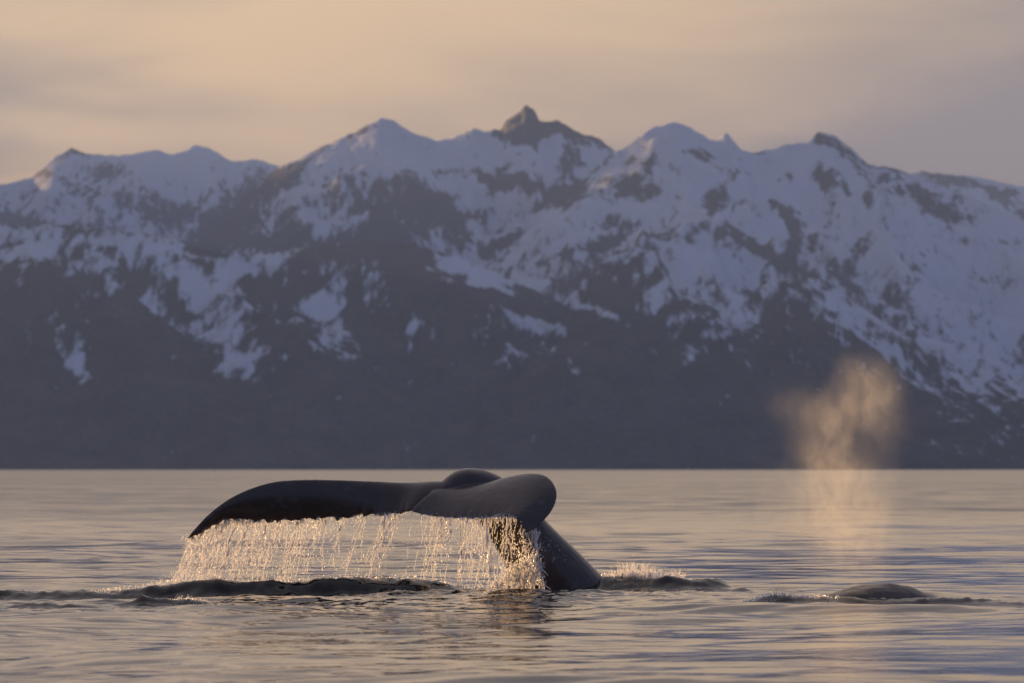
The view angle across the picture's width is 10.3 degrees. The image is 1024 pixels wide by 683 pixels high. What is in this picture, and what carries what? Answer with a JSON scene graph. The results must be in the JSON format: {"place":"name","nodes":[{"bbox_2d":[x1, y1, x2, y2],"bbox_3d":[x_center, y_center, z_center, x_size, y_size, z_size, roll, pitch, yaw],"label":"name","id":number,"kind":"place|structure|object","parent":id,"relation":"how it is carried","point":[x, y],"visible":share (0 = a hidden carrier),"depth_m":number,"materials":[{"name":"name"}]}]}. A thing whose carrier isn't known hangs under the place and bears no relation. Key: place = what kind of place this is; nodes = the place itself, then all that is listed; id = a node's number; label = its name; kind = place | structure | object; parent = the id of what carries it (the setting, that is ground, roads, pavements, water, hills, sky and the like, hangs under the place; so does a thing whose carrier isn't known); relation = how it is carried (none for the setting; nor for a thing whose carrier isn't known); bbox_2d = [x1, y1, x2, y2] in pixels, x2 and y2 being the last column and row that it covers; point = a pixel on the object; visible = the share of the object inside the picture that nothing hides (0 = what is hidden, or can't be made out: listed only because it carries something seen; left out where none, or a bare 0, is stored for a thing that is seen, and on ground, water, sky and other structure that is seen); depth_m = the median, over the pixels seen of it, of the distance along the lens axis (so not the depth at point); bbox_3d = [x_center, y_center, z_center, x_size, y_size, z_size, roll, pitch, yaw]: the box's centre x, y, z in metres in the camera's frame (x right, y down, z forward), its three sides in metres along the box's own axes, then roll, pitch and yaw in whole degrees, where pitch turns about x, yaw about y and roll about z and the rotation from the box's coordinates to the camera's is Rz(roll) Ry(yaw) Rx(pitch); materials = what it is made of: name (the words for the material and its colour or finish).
{"place":"outdoors","nodes":[
{"label":"outdoors","id":0,"kind":"place"},
{"bbox_2d":[0,224,571,469],"bbox_3d":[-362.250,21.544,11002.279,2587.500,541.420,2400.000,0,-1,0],"label":"forested hill","id":1,"kind":"structure","parent":0,"point":[121,350],"depth_m":10720.94,"materials":[{"name":"grey plant"}]},
{"bbox_2d":[190,105,614,265],"bbox_3d":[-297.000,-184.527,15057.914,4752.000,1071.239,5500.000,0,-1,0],"label":"central mountain","id":2,"kind":"structure","parent":0,"point":[475,196],"depth_m":15756.18,"materials":[{"name":"white snow"}]},
{"bbox_2d":[0,470,1023,682],"bbox_3d":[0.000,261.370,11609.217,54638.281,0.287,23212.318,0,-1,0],"label":"sea water","id":3,"kind":"structure","parent":0,"point":[727,542],"depth_m":56.20,"materials":[{"name":"grey liquid"}]},
{"bbox_2d":[170,596,211,605],"bbox_3d":[-2.902,2.337,51.356,0.395,0.111,0.570,0,-1,0],"label":"splash","id":4,"kind":"object","parent":3,"relation":"on","point":[191,600],"visible":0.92,"depth_m":51.33,"materials":[{"name":"white liquid"}]},
{"bbox_2d":[91,560,449,592],"bbox_3d":[-2.388,2.340,56.420,3.560,0.344,0.733,0,-1,0],"label":"splash","id":5,"kind":"object","parent":3,"relation":"on","point":[167,582],"visible":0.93,"depth_m":56.37,"materials":[{"name":"white liquid"}]},
{"bbox_2d":[188,468,602,589],"bbox_3d":[-0.645,2.590,56.792,4.830,2.650,2.316,0,-1,-14],"label":"whale","id":6,"kind":"object","parent":3,"relation":"in","point":[528,500],"visible":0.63,"depth_m":56.98},
{"bbox_2d":[173,512,406,581],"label":"falling water","id":7,"kind":"structure","parent":6,"relation":"attached to","point":[225,524],"depth_m":57.17,"materials":[{"name":"white liquid"}]},
{"bbox_2d":[406,513,525,589],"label":"falling water","id":8,"kind":"structure","parent":6,"relation":"attached to","point":[487,537],"depth_m":56.06,"materials":[{"name":"white liquid"}]},
{"bbox_2d":[489,528,565,589],"bbox_3d":[0.109,2.349,56.399,0.854,1.010,0.624,0,-1,0],"label":"splash","id":9,"kind":"object","parent":3,"relation":"on","point":[537,571],"visible":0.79,"depth_m":56.40,"materials":[{"name":"white liquid"}]},
{"bbox_2d":[600,555,688,580],"bbox_3d":[1.314,2.323,57.596,1.013,0.332,0.681,0,-1,0],"label":"splash","id":10,"kind":"object","parent":3,"relation":"on","point":[646,573],"visible":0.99,"depth_m":57.52,"materials":[{"name":"white liquid"}]},
{"bbox_2d":[743,588,839,601],"bbox_3d":[2.554,2.335,52.090,0.885,0.153,0.573,0,-1,0],"label":"splash","id":11,"kind":"object","parent":3,"relation":"on","point":[790,594],"visible":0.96,"depth_m":52.06,"materials":[{"name":"white liquid"}]},
{"bbox_2d":[810,583,942,598],"bbox_3d":[3.848,3.324,52.667,5.441,2.182,1.108,0,-1,-17],"label":"whale","id":12,"kind":"object","parent":3,"relation":"in","point":[864,591],"visible":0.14,"depth_m":52.35},
{"bbox_2d":[0,145,1023,244],"bbox_3d":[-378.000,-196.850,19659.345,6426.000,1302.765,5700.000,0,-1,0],"label":"distant mountain","id":13,"kind":"structure","parent":0,"point":[190,195],"depth_m":20593.20,"materials":[{"name":"white snow"}]},
{"bbox_2d":[0,0,1023,185],"label":"sky","id":14,"kind":"structure","parent":0,"point":[909,86],"materials":[{"name":"beige"}]},
{"bbox_2d":[433,246,1023,469],"bbox_3d":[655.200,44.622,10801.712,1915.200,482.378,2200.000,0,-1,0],"label":"forested hill","id":15,"kind":"structure","parent":0,"point":[647,361],"depth_m":10410.84,"materials":[{"name":"grey plant"}]},
{"bbox_2d":[478,122,1023,384],"bbox_3d":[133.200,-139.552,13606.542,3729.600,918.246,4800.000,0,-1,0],"label":"snowy mountain","id":16,"kind":"structure","parent":0,"point":[935,271],"depth_m":14005.07,"materials":[{"name":"white snow"}]}
]}

